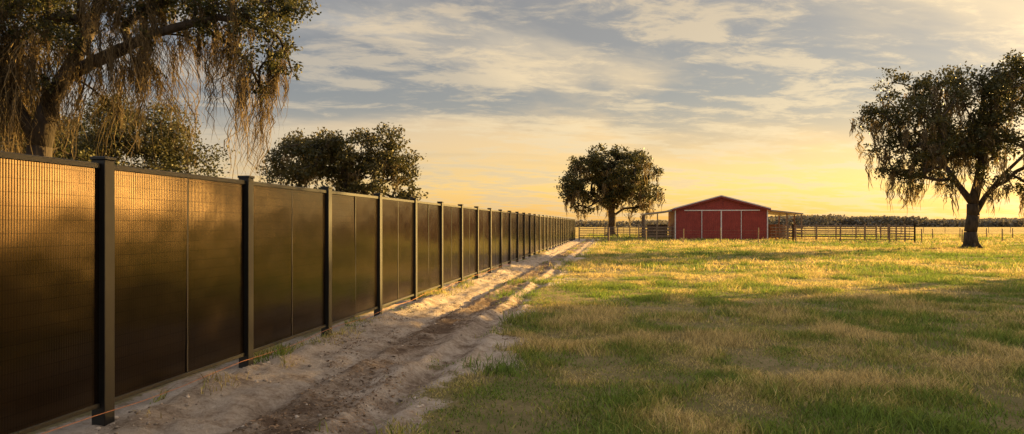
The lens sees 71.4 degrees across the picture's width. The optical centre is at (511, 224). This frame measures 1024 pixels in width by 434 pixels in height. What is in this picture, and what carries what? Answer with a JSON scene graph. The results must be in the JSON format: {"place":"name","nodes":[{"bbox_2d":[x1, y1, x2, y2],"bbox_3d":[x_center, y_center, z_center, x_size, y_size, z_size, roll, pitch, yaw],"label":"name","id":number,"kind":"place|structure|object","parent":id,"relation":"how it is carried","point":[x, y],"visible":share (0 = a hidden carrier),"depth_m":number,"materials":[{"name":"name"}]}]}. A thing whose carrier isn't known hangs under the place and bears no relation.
{"place":"outdoors","nodes":[
{"label":"outdoors","id":0,"kind":"place"},
{"bbox_2d":[1,0,1023,223],"label":"sky","id":1,"kind":"structure","parent":0,"point":[753,101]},
{"bbox_2d":[27,226,1023,433],"bbox_3d":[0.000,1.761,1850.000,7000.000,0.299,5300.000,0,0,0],"label":"ground","id":2,"kind":"structure","parent":0,"point":[233,407],"depth_m":8.64,"materials":[{"name":"green plant"}]},
{"bbox_2d":[0,104,93,150],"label":"oak tree","id":3,"kind":"object","parent":2,"relation":"on","point":[83,121],"visible":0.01,"depth_m":27.50,"materials":[{"name":"green plant"}]},
{"bbox_2d":[0,88,239,176],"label":"oak tree","id":4,"kind":"object","parent":2,"relation":"on","point":[167,151],"visible":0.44,"depth_m":22.80,"materials":[{"name":"green plant"}]},
{"bbox_2d":[0,0,321,182],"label":"mossy oak tree","id":5,"kind":"object","parent":2,"relation":"on","point":[42,97],"visible":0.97,"depth_m":14.72,"materials":[{"name":"green plant"}]},
{"bbox_2d":[0,151,574,433],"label":"panel fence","id":6,"kind":"object","parent":2,"relation":"on","point":[118,282],"visible":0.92,"depth_m":7.42,"materials":[{"name":"brown metal"}]},
{"bbox_2d":[94,254,577,433],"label":"dirt clods","id":7,"kind":"object","parent":2,"relation":"on","point":[242,426],"visible":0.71,"depth_m":7.91,"materials":[{"name":"brown soil"}]},
{"bbox_2d":[255,122,427,200],"bbox_3d":[-13.437,-3.054,56.049,13.910,9.968,8.670,0,0,0],"label":"live oak tree","id":8,"kind":"object","parent":2,"relation":"on","point":[335,157],"visible":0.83,"depth_m":54.73,"materials":[{"name":"green plant"}]},
{"bbox_2d":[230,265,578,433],"bbox_3d":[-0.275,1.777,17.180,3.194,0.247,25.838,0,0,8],"label":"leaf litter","id":9,"kind":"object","parent":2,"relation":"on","point":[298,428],"visible":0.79,"depth_m":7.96,"materials":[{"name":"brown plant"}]},
{"bbox_2d":[134,233,1023,433],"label":"grass","id":10,"kind":"structure","parent":2,"relation":"on","point":[888,311],"depth_m":10.73,"materials":[{"name":"green plant"}]},
{"bbox_2d":[579,227,608,240],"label":"pipe gate","id":11,"kind":"structure","parent":2,"relation":"on","point":[593,235],"depth_m":79.02,"materials":[{"name":"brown metal"}]},
{"bbox_2d":[555,143,665,234],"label":"live oak tree","id":12,"kind":"object","parent":2,"relation":"on","point":[612,182],"visible":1,"depth_m":110.22,"materials":[{"name":"green plant"}]},
{"bbox_2d":[604,226,642,237],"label":"corral fence","id":13,"kind":"object","parent":2,"relation":"on","point":[623,232],"visible":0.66,"depth_m":92.53,"materials":[{"name":"brown wood"}]},
{"bbox_2d":[638,226,674,239],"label":"corral fence","id":14,"kind":"object","parent":2,"relation":"on","point":[665,233],"visible":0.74,"depth_m":82.32,"materials":[{"name":"brown wood"}]},
{"bbox_2d":[609,227,795,241],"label":"wire fence","id":15,"kind":"object","parent":2,"relation":"on","point":[683,230],"visible":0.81,"depth_m":71.75,"materials":[{"name":"brown wood"}]},
{"bbox_2d":[641,195,802,239],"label":"red barn","id":16,"kind":"structure","parent":2,"relation":"on","point":[722,212],"depth_m":84.04,"materials":[{"name":"wood"}]},
{"bbox_2d":[702,211,740,238],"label":"sliding doors","id":17,"kind":"structure","parent":16,"relation":"in","point":[711,220],"depth_m":83.90,"materials":[{"name":"red wood"}]},
{"bbox_2d":[779,224,791,240],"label":"corral fence","id":18,"kind":"object","parent":2,"relation":"on","point":[788,233],"visible":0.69,"depth_m":77.43,"materials":[{"name":"brown wood"}]},
{"bbox_2d":[575,227,1010,232],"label":"wire fence","id":19,"kind":"object","parent":2,"relation":"on","point":[814,229],"visible":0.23,"depth_m":149.96,"materials":[{"name":"brown wood"}]},
{"bbox_2d":[575,213,1023,226],"bbox_3d":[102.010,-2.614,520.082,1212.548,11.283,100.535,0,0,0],"label":"distant treeline","id":20,"kind":"object","parent":2,"relation":"on","point":[883,220],"visible":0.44,"depth_m":486.11,"materials":[{"name":"green plant"}]},
{"bbox_2d":[775,224,876,238],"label":"corral fence","id":21,"kind":"object","parent":2,"relation":"on","point":[855,225],"visible":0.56,"depth_m":84.35,"materials":[{"name":"brown wood"}]},
{"bbox_2d":[792,224,915,242],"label":"corral fence","id":22,"kind":"object","parent":2,"relation":"on","point":[852,231],"visible":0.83,"depth_m":71.33,"materials":[{"name":"brown wood"}]},
{"bbox_2d":[880,224,909,241],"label":"corral fence","id":23,"kind":"object","parent":2,"relation":"on","point":[900,233],"visible":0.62,"depth_m":77.03,"materials":[{"name":"brown wood"}]},
{"bbox_2d":[850,48,1023,248],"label":"spreading oak tree","id":24,"kind":"object","parent":2,"relation":"on","point":[980,140],"visible":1,"depth_m":51.99,"materials":[{"name":"green plant"}]},
{"bbox_2d":[877,228,1012,237],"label":"wire fence","id":25,"kind":"object","parent":2,"relation":"on","point":[986,231],"visible":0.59,"depth_m":89.81,"materials":[{"name":"brown wood"}]},
{"bbox_2d":[921,229,1023,241],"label":"wire fence","id":26,"kind":"object","parent":2,"relation":"on","point":[961,236],"visible":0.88,"depth_m":69.41,"materials":[{"name":"brown wood"}]}
]}

